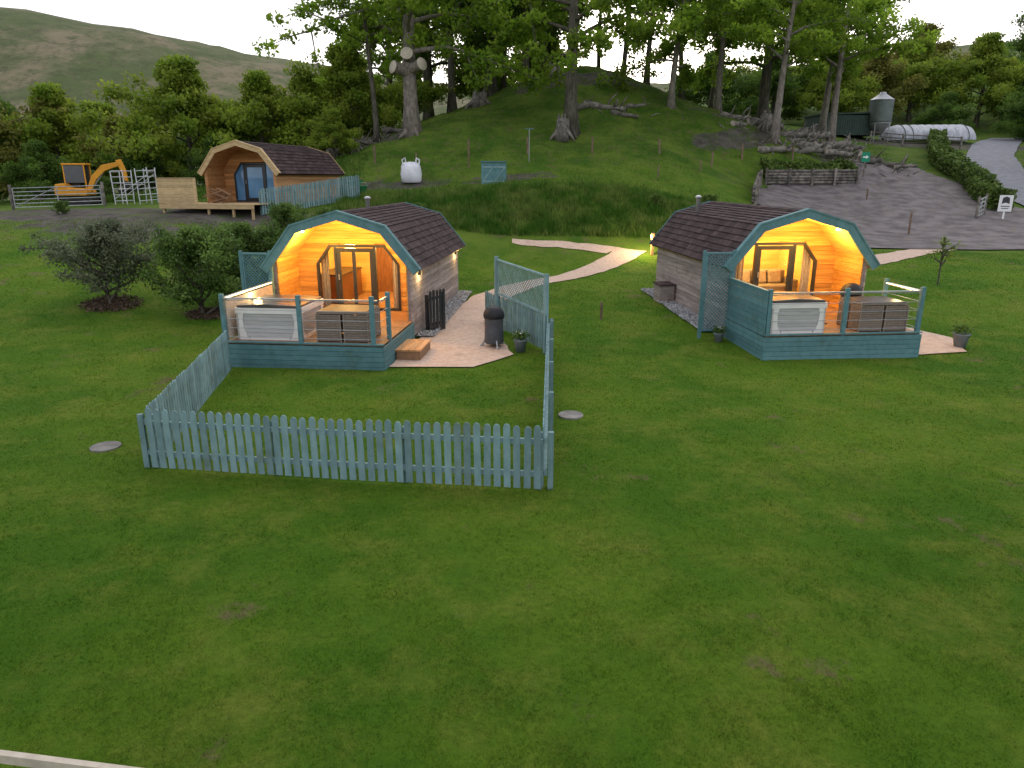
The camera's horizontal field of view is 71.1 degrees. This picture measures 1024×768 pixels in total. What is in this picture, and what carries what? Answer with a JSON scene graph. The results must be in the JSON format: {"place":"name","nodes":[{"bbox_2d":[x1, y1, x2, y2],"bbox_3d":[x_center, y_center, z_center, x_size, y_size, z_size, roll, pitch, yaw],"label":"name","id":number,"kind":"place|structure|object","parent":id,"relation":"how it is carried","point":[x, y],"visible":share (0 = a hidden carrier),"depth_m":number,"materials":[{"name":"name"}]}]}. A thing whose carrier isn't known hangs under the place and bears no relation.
{"place":"outdoors","nodes":[
{"label":"outdoors","id":0,"kind":"place"},
{"bbox_2d":[109,167,158,204],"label":"scaffold tower","id":1,"kind":"structure","parent":0,"point":[144,182],"depth_m":41.23,"materials":[{"name":"metal"}]},
{"bbox_2d":[0,7,1023,767],"bbox_3d":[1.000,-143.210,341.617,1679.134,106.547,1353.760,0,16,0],"label":"ground","id":2,"kind":"structure","parent":0,"point":[76,59],"depth_m":9.56,"materials":[{"name":"green plant"}]},
{"bbox_2d":[0,97,75,201],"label":"tree","id":3,"kind":"object","parent":2,"relation":"on","point":[7,153],"visible":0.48,"depth_m":52.38,"materials":[{"name":"green plant"}]},
{"bbox_2d":[0,137,80,201],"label":"tree","id":4,"kind":"object","parent":2,"relation":"on","point":[36,163],"visible":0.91,"depth_m":49.25,"materials":[{"name":"green plant"}]},
{"bbox_2d":[7,182,106,209],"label":"field gate","id":5,"kind":"structure","parent":2,"relation":"on","point":[12,199],"depth_m":39.87,"materials":[{"name":"metal"}]},
{"bbox_2d":[0,81,129,197],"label":"tree","id":6,"kind":"object","parent":2,"relation":"on","point":[53,94],"visible":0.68,"depth_m":53.35,"materials":[{"name":"green plant"}]},
{"bbox_2d":[0,750,139,767],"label":"rail fence","id":7,"kind":"object","parent":2,"relation":"on","point":[24,759],"visible":1,"depth_m":4.37,"materials":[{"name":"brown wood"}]},
{"bbox_2d":[52,100,120,193],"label":"tree","id":8,"kind":"object","parent":2,"relation":"on","point":[104,107],"visible":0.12,"depth_m":65.18,"materials":[{"name":"green plant"}]},
{"bbox_2d":[18,216,163,302],"bbox_3d":[-13.419,-3.686,22.905,3.915,3.274,3.830,0,16,0],"label":"shrub","id":9,"kind":"object","parent":2,"relation":"on","point":[107,240],"visible":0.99,"depth_m":22.69,"materials":[{"name":"green plant"}]},
{"bbox_2d":[54,159,131,204],"bbox_3d":[-24.682,-11.958,42.472,4.150,2.577,1.720,-2,16,-7],"label":"mini excavator","id":10,"kind":"object","parent":2,"relation":"on","point":[76,175],"visible":0.92,"depth_m":42.09,"materials":[{"name":"metal"}]},
{"bbox_2d":[75,293,143,312],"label":"bark mulch","id":11,"kind":"object","parent":2,"relation":"on","point":[117,304],"visible":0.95,"depth_m":23.50,"materials":[{"name":"brown wood"}]},
{"bbox_2d":[69,114,167,190],"bbox_3d":[-30.393,-17.704,55.946,6.716,6.400,8.481,-3,16,-10],"label":"tree","id":12,"kind":"object","parent":2,"relation":"on","point":[108,129],"visible":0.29,"depth_m":54.63,"materials":[{"name":"green plant"}]},
{"bbox_2d":[95,141,176,191],"bbox_3d":[-27.125,-15.519,51.687,4.595,4.134,5.253,-1,16,-4],"label":"tree","id":13,"kind":"object","parent":2,"relation":"on","point":[155,163],"visible":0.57,"depth_m":50.99,"materials":[{"name":"green plant"}]},
{"bbox_2d":[88,112,196,190],"bbox_3d":[-31.584,-20.018,62.736,8.145,7.339,9.736,3,16,10],"label":"tree","id":14,"kind":"object","parent":2,"relation":"on","point":[174,172],"visible":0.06,"depth_m":61.80,"materials":[{"name":"green plant"}]},
{"bbox_2d":[84,53,266,182],"bbox_3d":[-23.480,-18.991,52.513,10.690,9.633,12.779,5,17,16],"label":"tree","id":15,"kind":"object","parent":2,"relation":"on","point":[178,77],"visible":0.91,"depth_m":50.74,"materials":[{"name":"green plant"}]},
{"bbox_2d":[136,330,230,467],"bbox_3d":[-6.233,0.042,14.050,0.162,1.082,6.091,-3,16,-10],"label":"picket fence","id":16,"kind":"object","parent":2,"relation":"on","point":[195,384],"visible":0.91,"depth_m":13.69,"materials":[{"name":"teal paint"}]},
{"bbox_2d":[22,148,371,206],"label":"tall grass","id":17,"kind":"structure","parent":2,"relation":"on","point":[199,188],"depth_m":47.48,"materials":[{"name":"green plant"}]},
{"bbox_2d":[135,222,261,313],"bbox_3d":[-9.955,-3.405,22.715,4.035,3.390,3.726,0,16,0],"label":"shrub","id":18,"kind":"object","parent":2,"relation":"on","point":[190,250],"visible":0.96,"depth_m":22.10,"materials":[{"name":"green plant"}]},
{"bbox_2d":[176,135,220,184],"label":"tree","id":19,"kind":"object","parent":2,"relation":"on","point":[198,159],"visible":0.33,"depth_m":49.88,"materials":[{"name":"green plant"}]},
{"bbox_2d":[183,306,220,319],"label":"bark mulch","id":20,"kind":"object","parent":2,"relation":"on","point":[198,314],"visible":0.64,"depth_m":22.96,"materials":[{"name":"brown wood"}]},
{"bbox_2d":[155,178,277,219],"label":"timber deck","id":21,"kind":"structure","parent":2,"relation":"on","point":[178,193],"depth_m":33.95,"materials":[{"name":"brown wood"}]},
{"bbox_2d":[195,218,284,290],"bbox_3d":[-9.252,-4.090,24.801,3.564,3.243,3.860,-7,18,-24],"label":"shrub","id":22,"kind":"object","parent":2,"relation":"on","point":[255,244],"visible":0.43,"depth_m":24.33,"materials":[{"name":"green plant"}]},
{"bbox_2d":[180,68,327,151],"bbox_3d":[-19.516,-20.134,56.128,10.953,8.257,9.163,-4,17,-13],"label":"tree","id":23,"kind":"object","parent":2,"relation":"on","point":[260,91],"visible":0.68,"depth_m":54.16,"materials":[{"name":"green plant"}]},
{"bbox_2d":[238,250,275,294],"bbox_3d":[-7.053,-2.479,19.989,0.920,2.450,0.080,2,16,6],"label":"trellis screen","id":24,"kind":"object","parent":2,"relation":"on","point":[243,269],"visible":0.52,"depth_m":19.79,"materials":[{"name":"teal paint"}]},
{"bbox_2d":[197,140,344,205],"bbox_3d":[-12.739,-11.162,39.012,4.492,3.668,7.625,3,16,12],"label":"glamping pod","id":25,"kind":"object","parent":2,"relation":"on","point":[244,171],"visible":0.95,"depth_m":36.98,"materials":[{"name":"brown wood"}]},
{"bbox_2d":[234,163,274,201],"bbox_3d":[-13.181,-10.419,37.060,2.500,1.920,0.120,3,16,12],"label":"window","id":26,"kind":"structure","parent":25,"relation":"in","point":[239,175],"depth_m":37.13,"materials":[{"name":"blue glass"}]},
{"bbox_2d":[244,165,266,199],"bbox_3d":[-13.260,-10.404,37.043,1.100,1.740,0.125,3,16,12],"label":"door","id":27,"kind":"structure","parent":25,"relation":"in","point":[254,174],"depth_m":37.04,"materials":[{"name":"blue glass"}]},
{"bbox_2d":[257,201,308,237],"bbox_3d":[-9.836,-6.886,31.297,2.631,2.211,2.430,0,16,0],"label":"bush","id":28,"kind":"object","parent":2,"relation":"on","point":[285,214],"visible":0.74,"depth_m":30.87,"materials":[{"name":"green plant"}]},
{"bbox_2d":[247,75,361,151],"bbox_3d":[-16.200,-21.280,58.175,8.145,7.339,9.736,4,17,15],"label":"tree","id":29,"kind":"object","parent":2,"relation":"on","point":[305,84],"visible":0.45,"depth_m":56.93,"materials":[{"name":"green plant"}]},
{"bbox_2d":[258,175,359,214],"bbox_3d":[-10.146,-9.627,36.446,0.162,1.934,6.044,13,20,37],"label":"picket fence","id":30,"kind":"object","parent":2,"relation":"on","point":[294,193],"visible":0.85,"depth_m":36.33,"materials":[{"name":"teal paint"}]},
{"bbox_2d":[218,278,414,370],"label":"timber deck","id":31,"kind":"structure","parent":2,"relation":"on","point":[286,354],"depth_m":17.15,"materials":[{"name":"teal paint"}]},
{"bbox_2d":[234,294,323,340],"bbox_3d":[-5.806,-1.711,18.089,1.630,0.880,1.630,2,16,6],"label":"hot tub","id":32,"kind":"object","parent":31,"relation":"on","point":[248,313],"visible":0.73,"depth_m":17.39,"materials":[{"name":"plastic"}]},
{"bbox_2d":[315,304,380,342],"bbox_3d":[-4.001,-1.497,17.590,1.280,0.745,1.048,2,16,6],"label":"rattan dining set","id":33,"kind":"object","parent":31,"relation":"on","point":[337,325],"visible":0.84,"depth_m":17.13,"materials":[{"name":"wicker"}]},
{"bbox_2d":[301,109,363,158],"bbox_3d":[-12.795,-18.009,51.951,4.072,3.670,4.868,4,16,12],"label":"tree","id":34,"kind":"object","parent":2,"relation":"on","point":[332,126],"visible":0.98,"depth_m":51.34,"materials":[{"name":"green plant"}]},
{"bbox_2d":[280,40,403,139],"bbox_3d":[-13.096,-23.689,59.517,10.181,9.174,12.170,4,17,14],"label":"tree","id":35,"kind":"object","parent":2,"relation":"on","point":[345,75],"visible":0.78,"depth_m":57.93,"materials":[{"name":"green plant"}]},
{"bbox_2d":[144,408,542,489],"bbox_3d":[-2.597,0.972,10.773,6.149,1.085,0.162,2,16,8],"label":"picket fence","id":36,"kind":"object","parent":2,"relation":"on","point":[155,424],"visible":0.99,"depth_m":10.68,"materials":[{"name":"teal paint"}]},
{"bbox_2d":[287,0,434,142],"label":"tree","id":37,"kind":"object","parent":2,"relation":"on","point":[342,31],"visible":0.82,"depth_m":51.87,"materials":[{"name":"green plant"}]},
{"bbox_2d":[259,196,465,334],"bbox_3d":[-4.304,-4.097,23.106,4.492,3.690,7.625,2,16,6],"label":"glamping pod","id":38,"kind":"object","parent":2,"relation":"on","point":[419,246],"visible":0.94,"depth_m":21.04,"materials":[{"name":"brown wood"}]},
{"bbox_2d":[321,253,331,306],"bbox_3d":[-5.574,-3.171,21.515,0.260,1.750,0.058,2,16,6],"label":"curtain","id":39,"kind":"object","parent":38,"relation":"hanging from","point":[325,269],"visible":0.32,"depth_m":21.53,"materials":[{"name":"fabric"}]},
{"bbox_2d":[321,267,362,301],"bbox_3d":[-5.598,-3.258,23.427,0.850,0.900,2.040,2,16,6],"label":"kitchen counter","id":40,"kind":"object","parent":38,"relation":"on","point":[348,283],"visible":0.36,"depth_m":23.00,"materials":[{"name":"brown wood"}]},
{"bbox_2d":[336,248,375,304],"bbox_3d":[-4.595,-3.124,21.153,1.100,1.740,0.125,2,16,6],"label":"door","id":41,"kind":"structure","parent":38,"relation":"in","point":[338,250],"depth_m":21.11,"materials":[{"name":"brown wood"}]},
{"bbox_2d":[316,244,400,310],"bbox_3d":[-4.524,-3.142,21.180,2.500,1.920,0.120,2,16,6],"label":"window","id":42,"kind":"structure","parent":38,"relation":"in","point":[329,246],"depth_m":21.07,"materials":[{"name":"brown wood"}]},
{"bbox_2d":[375,244,393,291],"bbox_3d":[-4.298,-4.161,24.665,0.800,1.950,0.050,2,16,6],"label":"interior door","id":43,"kind":"structure","parent":38,"relation":"in","point":[384,261],"depth_m":24.72,"materials":[{"name":"brown wood"}]},
{"bbox_2d":[252,0,553,138],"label":"tree","id":44,"kind":"object","parent":2,"relation":"on","point":[409,68],"visible":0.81,"depth_m":51.79,"materials":[{"name":"green plant"}]},
{"bbox_2d":[344,0,461,127],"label":"tree","id":45,"kind":"object","parent":2,"relation":"on","point":[387,78],"visible":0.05,"depth_m":72.82,"materials":[{"name":"green plant"}]},
{"bbox_2d":[401,157,421,182],"bbox_3d":[-6.450,-13.663,45.799,1.350,1.551,1.302,-2,16,-8],"label":"bulk bag","id":46,"kind":"object","parent":2,"relation":"on","point":[411,172],"visible":1,"depth_m":45.31,"materials":[{"name":"fabric"}]},
{"bbox_2d":[390,71,456,113],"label":"tree","id":47,"kind":"object","parent":2,"relation":"on","point":[426,93],"visible":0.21,"depth_m":64.14,"materials":[{"name":"green plant"}]},
{"bbox_2d":[425,288,445,330],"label":"garden gate","id":48,"kind":"structure","parent":2,"relation":"on","point":[439,317],"depth_m":20.82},
{"bbox_2d":[343,4,537,119],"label":"tree","id":49,"kind":"object","parent":2,"relation":"on","point":[427,73],"visible":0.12,"depth_m":72.23,"materials":[{"name":"green plant"}]},
{"bbox_2d":[380,0,522,112],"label":"tree","id":50,"kind":"object","parent":2,"relation":"on","point":[451,98],"visible":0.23,"depth_m":64.52,"materials":[{"name":"green plant"}]},
{"bbox_2d":[434,40,516,102],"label":"tree","id":51,"kind":"object","parent":2,"relation":"on","point":[461,88],"visible":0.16,"depth_m":75.43,"materials":[{"name":"green plant"}]},
{"bbox_2d":[433,1,536,96],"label":"tree","id":52,"kind":"object","parent":2,"relation":"on","point":[492,89],"visible":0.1,"depth_m":66.99,"materials":[{"name":"green plant"}]},
{"bbox_2d":[480,161,506,183],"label":"garden store","id":53,"kind":"structure","parent":2,"relation":"on","point":[491,172],"depth_m":42.77,"materials":[{"name":"teal paint"}]},
{"bbox_2d":[485,256,553,352],"bbox_3d":[0.076,-2.357,20.136,0.280,2.250,4.197,-7,18,-24],"label":"picket fence","id":54,"kind":"object","parent":2,"relation":"on","point":[535,327],"visible":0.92,"depth_m":19.54,"materials":[{"name":"teal paint"}]},
{"bbox_2d":[466,0,591,83],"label":"tree","id":55,"kind":"object","parent":2,"relation":"on","point":[525,60],"visible":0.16,"depth_m":63.63,"materials":[{"name":"green plant"}]},
{"bbox_2d":[332,175,735,237],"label":"tall grass","id":56,"kind":"structure","parent":2,"relation":"on","point":[450,197],"depth_m":36.80,"materials":[{"name":"green plant"}]},
{"bbox_2d":[187,65,888,234],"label":"pasture grass","id":57,"kind":"structure","parent":2,"relation":"on","point":[595,179],"depth_m":50.64,"materials":[{"name":"green plant"}]},
{"bbox_2d":[542,315,553,489],"bbox_3d":[0.749,-0.075,14.419,0.162,1.090,8.452,1,16,3],"label":"picket fence","id":58,"kind":"object","parent":2,"relation":"on","point":[548,440],"visible":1,"depth_m":12.19,"materials":[{"name":"teal paint"}]},
{"bbox_2d":[427,0,682,138],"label":"tree","id":59,"kind":"object","parent":2,"relation":"on","point":[536,22],"visible":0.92,"depth_m":50.95,"materials":[{"name":"green plant"}]},
{"bbox_2d":[549,113,574,141],"bbox_3d":[3.674,-18.740,52.452,2.108,2.000,1.962,4,17,15],"label":"tree stump","id":60,"kind":"object","parent":2,"relation":"on","point":[562,133],"visible":0.88,"depth_m":52.12,"materials":[{"name":"grey wood"}]},
{"bbox_2d":[373,137,793,166],"bbox_3d":[6.299,-16.302,50.673,31.609,2.136,2.794,-3,16,-11],"label":"wire fence","id":61,"kind":"object","parent":2,"relation":"on","point":[527,149],"visible":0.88,"depth_m":49.92,"materials":[{"name":"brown wood"}]},
{"bbox_2d":[653,281,675,302],"bbox_3d":[5.329,-3.222,25.160,0.580,0.650,0.880,-1,16,-5],"label":"storage box","id":62,"kind":"object","parent":2,"relation":"on","point":[664,290],"visible":0.93,"depth_m":24.81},
{"bbox_2d":[594,0,763,108],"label":"tree","id":63,"kind":"object","parent":2,"relation":"on","point":[691,18],"visible":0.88,"depth_m":58.62,"materials":[{"name":"green plant"}]},
{"bbox_2d":[664,50,756,114],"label":"tree","id":64,"kind":"object","parent":2,"relation":"on","point":[697,97],"visible":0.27,"depth_m":95.10,"materials":[{"name":"green plant"}]},
{"bbox_2d":[697,250,736,338],"bbox_3d":[5.685,-2.478,19.922,0.920,2.450,0.080,-1,16,-5],"label":"trellis screen","id":65,"kind":"object","parent":2,"relation":"on","point":[704,286],"visible":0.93,"depth_m":19.87,"materials":[{"name":"teal paint"}]},
{"bbox_2d":[657,0,789,111],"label":"tree","id":66,"kind":"object","parent":2,"relation":"on","point":[717,105],"visible":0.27,"depth_m":66.65,"materials":[{"name":"green plant"}]},
{"bbox_2d":[641,0,870,117],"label":"tree","id":67,"kind":"object","parent":2,"relation":"on","point":[764,93],"visible":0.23,"depth_m":70.37,"materials":[{"name":"green plant"}]},
{"bbox_2d":[649,195,880,327],"bbox_3d":[7.712,-4.238,23.486,4.492,3.690,7.625,-1,16,-5],"label":"glamping pod","id":68,"kind":"object","parent":2,"relation":"on","point":[838,250],"visible":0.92,"depth_m":21.52,"materials":[{"name":"brown wood"}]},
{"bbox_2d":[742,269,797,291],"bbox_3d":[8.183,-3.346,23.535,2.100,0.750,0.870,-1,16,-5],"label":"sofa","id":69,"kind":"object","parent":68,"relation":"in","point":[775,279],"visible":0.45,"depth_m":23.61,"materials":[{"name":"fabric"}]},
{"bbox_2d":[755,246,793,290],"bbox_3d":[7.841,-3.260,21.517,1.100,1.740,0.125,-1,16,-5],"label":"door","id":70,"kind":"structure","parent":68,"relation":"in","point":[791,248],"depth_m":21.40,"materials":[{"name":"brown wood"}]},
{"bbox_2d":[737,242,816,295],"bbox_3d":[7.909,-3.282,21.557,2.500,1.920,0.120,-1,16,-5],"label":"window","id":71,"kind":"structure","parent":68,"relation":"in","point":[814,267],"depth_m":21.42,"materials":[{"name":"brown wood"}]},
{"bbox_2d":[799,247,810,291],"bbox_3d":[8.934,-3.307,21.880,0.260,1.750,0.058,-1,16,-5],"label":"curtain","id":72,"kind":"object","parent":68,"relation":"hanging from","point":[805,271],"visible":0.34,"depth_m":21.85,"materials":[{"name":"fabric"}]},
{"bbox_2d":[722,51,821,120],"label":"tree","id":73,"kind":"object","parent":2,"relation":"on","point":[790,85],"visible":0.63,"depth_m":89.38,"materials":[{"name":"green plant"}]},
{"bbox_2d":[682,115,925,176],"bbox_3d":[23.613,-19.258,58.300,18.713,4.806,9.645,5,17,18],"label":"brushwood","id":74,"kind":"object","parent":2,"relation":"on","point":[798,146],"visible":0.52,"depth_m":57.23,"materials":[{"name":"brown wood"}]},
{"bbox_2d":[759,156,858,176],"bbox_3d":[21.908,-15.786,52.901,7.520,1.936,1.212,-2,16,-6],"label":"hedge","id":75,"kind":"object","parent":2,"relation":"on","point":[803,164],"visible":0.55,"depth_m":52.74,"materials":[{"name":"green plant"}]},
{"bbox_2d":[717,0,901,144],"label":"tree","id":76,"kind":"object","parent":2,"relation":"on","point":[762,31],"visible":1,"depth_m":53.85,"materials":[{"name":"green plant"}]},
{"bbox_2d":[724,278,926,359],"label":"timber deck","id":77,"kind":"structure","parent":2,"relation":"on","point":[749,306],"depth_m":18.06,"materials":[{"name":"teal paint"}]},
{"bbox_2d":[769,291,827,333],"bbox_3d":[7.087,-1.877,18.558,1.430,0.880,1.430,-1,16,-5],"label":"hot tub","id":78,"kind":"object","parent":77,"relation":"on","point":[782,304],"visible":0.69,"depth_m":17.92,"materials":[{"name":"plastic"}]},
{"bbox_2d":[836,296,909,331],"bbox_3d":[9.361,-1.829,18.635,1.280,0.745,1.048,-1,16,-5],"label":"rattan dining set","id":79,"kind":"object","parent":77,"relation":"on","point":[893,308],"visible":0.91,"depth_m":18.19,"materials":[{"name":"wicker"}]},
{"bbox_2d":[793,58,884,112],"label":"tree","id":80,"kind":"object","parent":2,"relation":"on","point":[850,87],"visible":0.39,"depth_m":87.21,"materials":[{"name":"green plant"}]},
{"bbox_2d":[802,112,876,136],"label":"farm shed","id":81,"kind":"structure","parent":2,"relation":"on","point":[855,124],"depth_m":75.47,"materials":[{"name":"green metal"}]},
{"bbox_2d":[774,0,925,131],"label":"tree","id":82,"kind":"object","parent":2,"relation":"on","point":[911,26],"visible":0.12,"depth_m":68.86,"materials":[{"name":"green plant"}]},
{"bbox_2d":[759,0,944,141],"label":"tree","id":83,"kind":"object","parent":2,"relation":"on","point":[847,59],"visible":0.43,"depth_m":61.69,"materials":[{"name":"green plant"}]},
{"bbox_2d":[866,92,894,141],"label":"feed silo","id":84,"kind":"object","parent":2,"relation":"on","point":[881,106],"visible":0.93,"depth_m":74.30,"materials":[{"name":"metal"}]},
{"bbox_2d":[752,163,1023,249],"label":"gravel yard","id":85,"kind":"structure","parent":2,"relation":"on","point":[937,206],"depth_m":45.55,"materials":[{"name":"grey gravel"}]},
{"bbox_2d":[764,168,859,185],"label":"retaining wall","id":86,"kind":"structure","parent":85,"relation":"on","point":[835,176],"depth_m":51.90,"materials":[{"name":"grey wood"}]},
{"bbox_2d":[847,48,930,117],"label":"tree","id":87,"kind":"object","parent":2,"relation":"on","point":[880,67],"visible":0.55,"depth_m":90.80,"materials":[{"name":"green plant"}]},
{"bbox_2d":[868,37,963,122],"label":"tree","id":88,"kind":"object","parent":2,"relation":"on","point":[918,63],"visible":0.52,"depth_m":94.32,"materials":[{"name":"green plant"}]},
{"bbox_2d":[878,124,975,140],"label":"polytunnel","id":89,"kind":"structure","parent":2,"relation":"on","point":[965,132],"depth_m":74.65,"materials":[{"name":"white plastic"}]},
{"bbox_2d":[888,22,974,107],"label":"tree","id":90,"kind":"object","parent":2,"relation":"on","point":[946,46],"visible":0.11,"depth_m":100.90,"materials":[{"name":"green plant"}]},
{"bbox_2d":[926,236,963,284],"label":"sapling","id":91,"kind":"object","parent":2,"relation":"on","point":[943,245],"visible":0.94,"depth_m":26.23,"materials":[{"name":"green plant"}]},
{"bbox_2d":[911,90,979,128],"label":"tree","id":92,"kind":"object","parent":2,"relation":"on","point":[948,106],"visible":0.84,"depth_m":81.73,"materials":[{"name":"green plant"}]},
{"bbox_2d":[907,30,1023,126],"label":"tree","id":93,"kind":"object","parent":2,"relation":"on","point":[984,64],"visible":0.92,"depth_m":91.03,"materials":[{"name":"green plant"}]},
{"bbox_2d":[926,128,1017,210],"bbox_3d":[37.212,-18.947,60.688,3.202,7.242,36.685,7,17,22],"label":"hedge","id":94,"kind":"object","parent":2,"relation":"on","point":[952,163],"visible":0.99,"depth_m":53.01,"materials":[{"name":"green plant"}]},
{"bbox_2d":[988,92,1023,139],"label":"tree","id":95,"kind":"object","parent":2,"relation":"on","point":[1013,111],"visible":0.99,"depth_m":79.51,"materials":[{"name":"green plant"}]},
{"bbox_2d":[1004,11,1023,57],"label":"tree","id":96,"kind":"object","parent":2,"relation":"on","point":[1019,45],"visible":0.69,"depth_m":106.29,"materials":[{"name":"green plant"}]},
{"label":"gravel strip","id":97,"kind":"structure","parent":2,"relation":"on","visible":0},
{"bbox_2d":[641,287,714,331],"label":"stone chippings","id":98,"kind":"object","parent":97,"relation":"on","point":[691,317],"visible":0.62,"depth_m":23.37,"materials":[{"name":"grey gravel"}]},
{"bbox_2d":[0,0,1023,83],"label":"sky","id":99,"kind":"structure","parent":0,"point":[230,24],"materials":[{"name":"white"}]},
{"bbox_2d":[389,239,645,366],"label":"path","id":100,"kind":"structure","parent":0,"point":[458,341],"depth_m":21.45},
{"bbox_2d":[395,339,430,359],"bbox_3d":[-2.530,-0.880,18.446,0.652,0.285,1.260,2,16,6],"label":"timber step","id":101,"kind":"object","parent":100,"relation":"on","point":[412,349],"visible":1,"depth_m":18.00,"materials":[{"name":"brown wood"}]},
{"bbox_2d":[480,305,505,348],"bbox_3d":[-0.461,-1.521,19.073,0.690,1.130,0.671,-5,17,-16],"label":"barbecue","id":102,"kind":"object","parent":100,"relation":"on","point":[493,315],"visible":0.99,"depth_m":18.92,"materials":[{"name":"metal"}]},
{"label":"gravel strip","id":103,"kind":"structure","parent":100,"relation":"on","visible":0},
{"bbox_2d":[418,290,471,335],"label":"stone chippings","id":104,"kind":"object","parent":103,"relation":"on","point":[454,303],"visible":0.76,"depth_m":23.92,"materials":[{"name":"grey gravel"}]},
{"bbox_2d":[875,249,964,263],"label":"path","id":105,"kind":"structure","parent":0,"point":[885,258],"depth_m":32.62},
{"bbox_2d":[884,327,966,353],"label":"path","id":106,"kind":"structure","parent":0,"point":[931,343],"depth_m":19.41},
{"bbox_2d":[948,322,973,347],"bbox_3d":[11.974,-1.324,19.140,0.628,0.694,0.674,11,19,34],"label":"plant pot","id":107,"kind":"object","parent":106,"relation":"on","point":[961,337],"visible":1,"depth_m":19.05,"materials":[{"name":"grey stone"}]},
{"bbox_2d":[966,138,1023,204],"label":"road","id":108,"kind":"structure","parent":0,"point":[997,157],"depth_m":62.16,"materials":[{"name":"grey asphalt"}]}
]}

